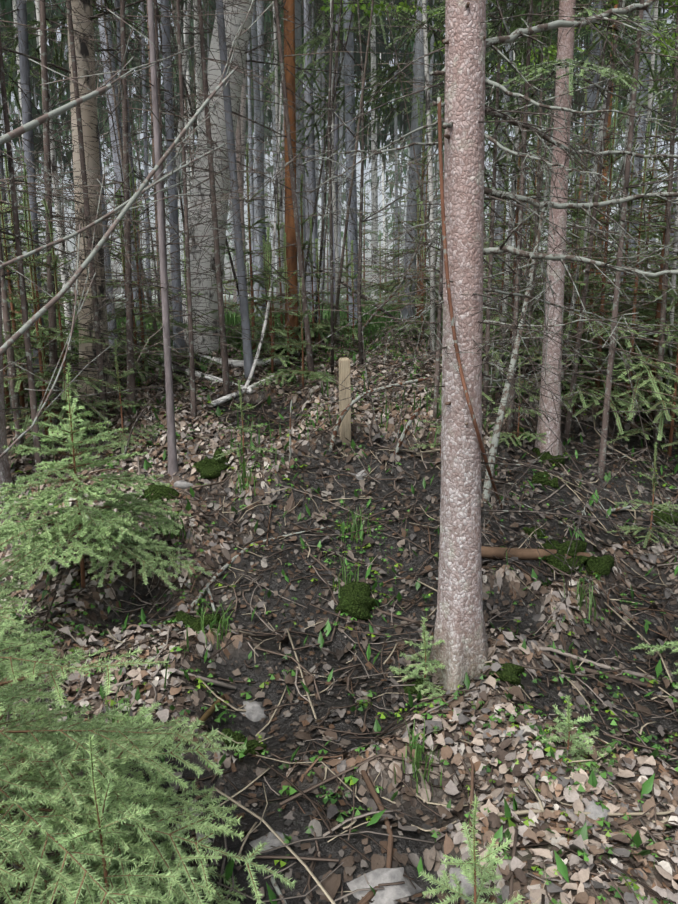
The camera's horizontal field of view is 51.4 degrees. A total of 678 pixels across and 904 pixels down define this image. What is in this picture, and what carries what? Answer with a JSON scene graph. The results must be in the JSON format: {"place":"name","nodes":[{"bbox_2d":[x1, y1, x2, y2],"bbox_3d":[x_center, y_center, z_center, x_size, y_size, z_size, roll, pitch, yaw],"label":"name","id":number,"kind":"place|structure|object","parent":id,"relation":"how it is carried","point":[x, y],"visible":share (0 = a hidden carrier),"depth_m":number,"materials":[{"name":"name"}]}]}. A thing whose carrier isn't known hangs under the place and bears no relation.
{"place":"outdoors","nodes":[
{"label":"outdoors","id":0,"kind":"place"},
{"bbox_2d":[0,294,677,903],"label":"ground","id":1,"kind":"structure","parent":0,"point":[300,824],"depth_m":3.33,"materials":[{"name":"black soil"}]},
{"bbox_2d":[0,0,210,401],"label":"birch tree","id":2,"kind":"object","parent":1,"relation":"on","point":[82,49],"visible":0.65,"depth_m":4.80,"materials":[{"name":"beige plant"}]},
{"bbox_2d":[0,0,229,504],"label":"spruce tree","id":3,"kind":"object","parent":1,"relation":"on","point":[5,474],"visible":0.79,"depth_m":4.05,"materials":[{"name":"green plant"}]},
{"bbox_2d":[0,0,273,458],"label":"bare branches","id":4,"kind":"object","parent":1,"relation":"on","point":[4,139],"visible":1,"depth_m":1.54,"materials":[{"name":"grey wood"}]},
{"bbox_2d":[67,0,299,476],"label":"thin tree","id":5,"kind":"object","parent":1,"relation":"on","point":[172,449],"visible":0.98,"depth_m":4.02,"materials":[{"name":"grey wood"}]},
{"bbox_2d":[85,0,377,353],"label":"birch tree","id":6,"kind":"object","parent":1,"relation":"on","point":[213,69],"visible":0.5,"depth_m":5.85,"materials":[{"name":"white plant"}]},
{"bbox_2d":[283,0,299,352],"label":"tree trunk","id":7,"kind":"object","parent":1,"relation":"on","point":[291,264],"visible":0.54,"depth_m":5.80,"materials":[{"name":"brown wood"}]},
{"bbox_2d":[0,0,677,481],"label":"forest trees","id":8,"kind":"object","parent":1,"relation":"on","point":[342,32],"visible":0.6,"depth_m":5.52,"materials":[{"name":"white plant"}]},
{"bbox_2d":[0,318,677,903],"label":"leaf litter","id":9,"kind":"object","parent":1,"relation":"on","point":[332,884],"visible":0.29,"depth_m":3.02,"materials":[{"name":"brown plant"}]},
{"bbox_2d":[0,363,677,903],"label":"spruce sapling","id":10,"kind":"object","parent":1,"relation":"on","point":[92,853],"visible":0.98,"depth_m":1.81,"materials":[{"name":"green plant"}]},
{"bbox_2d":[0,77,677,455],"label":"undergrowth","id":11,"kind":"object","parent":1,"relation":"on","point":[646,373],"visible":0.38,"depth_m":5.37,"materials":[{"name":"green plant"}]},
{"bbox_2d":[0,316,677,903],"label":"fallen twigs","id":12,"kind":"object","parent":1,"relation":"on","point":[368,896],"visible":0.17,"depth_m":3.12,"materials":[{"name":"brown plant"}]},
{"bbox_2d":[0,299,677,903],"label":"green plants","id":13,"kind":"object","parent":1,"relation":"on","point":[582,831],"visible":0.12,"depth_m":3.35,"materials":[{"name":"green plant"}]},
{"bbox_2d":[8,278,677,547],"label":"small conifers","id":14,"kind":"object","parent":1,"relation":"on","point":[318,374],"visible":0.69,"depth_m":4.51,"materials":[{"name":"green plant"}]},
{"bbox_2d":[339,357,350,444],"bbox_3d":[0.038,-0.213,4.649,0.068,0.814,0.062,-3,12,-15],"label":"stake post","id":15,"kind":"object","parent":1,"relation":"on","point":[344,373],"visible":0.56,"depth_m":4.59,"materials":[{"name":"brown wood"}]},
{"bbox_2d":[86,331,677,903],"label":"rocks","id":16,"kind":"object","parent":1,"relation":"on","point":[356,599],"visible":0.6,"depth_m":3.39,"materials":[{"name":"stone"}]},
{"bbox_2d":[122,83,673,903],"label":"fallen branches","id":17,"kind":"object","parent":1,"relation":"on","point":[518,553],"visible":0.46,"depth_m":4.53,"materials":[{"name":"grey wood"}]},
{"bbox_2d":[213,0,677,698],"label":"spruce tree","id":18,"kind":"object","parent":1,"relation":"on","point":[461,650],"visible":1,"depth_m":2.65,"materials":[{"name":"brown plant"}]},
{"bbox_2d":[439,143,610,503],"bbox_3d":[1.234,-0.872,4.481,0.596,2.303,2.240,11,16,41],"label":"leaning tree","id":19,"kind":"object","parent":1,"relation":"on","point":[495,441],"visible":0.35,"depth_m":4.23,"materials":[{"name":"grey wood"}]},
{"bbox_2d":[385,0,677,455],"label":"thin spruce tree","id":20,"kind":"object","parent":1,"relation":"on","point":[562,69],"visible":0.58,"depth_m":4.34,"materials":[{"name":"green plant"}]},
{"bbox_2d":[0,0,677,294],"label":"sky","id":21,"kind":"structure","parent":0,"point":[358,168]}
]}

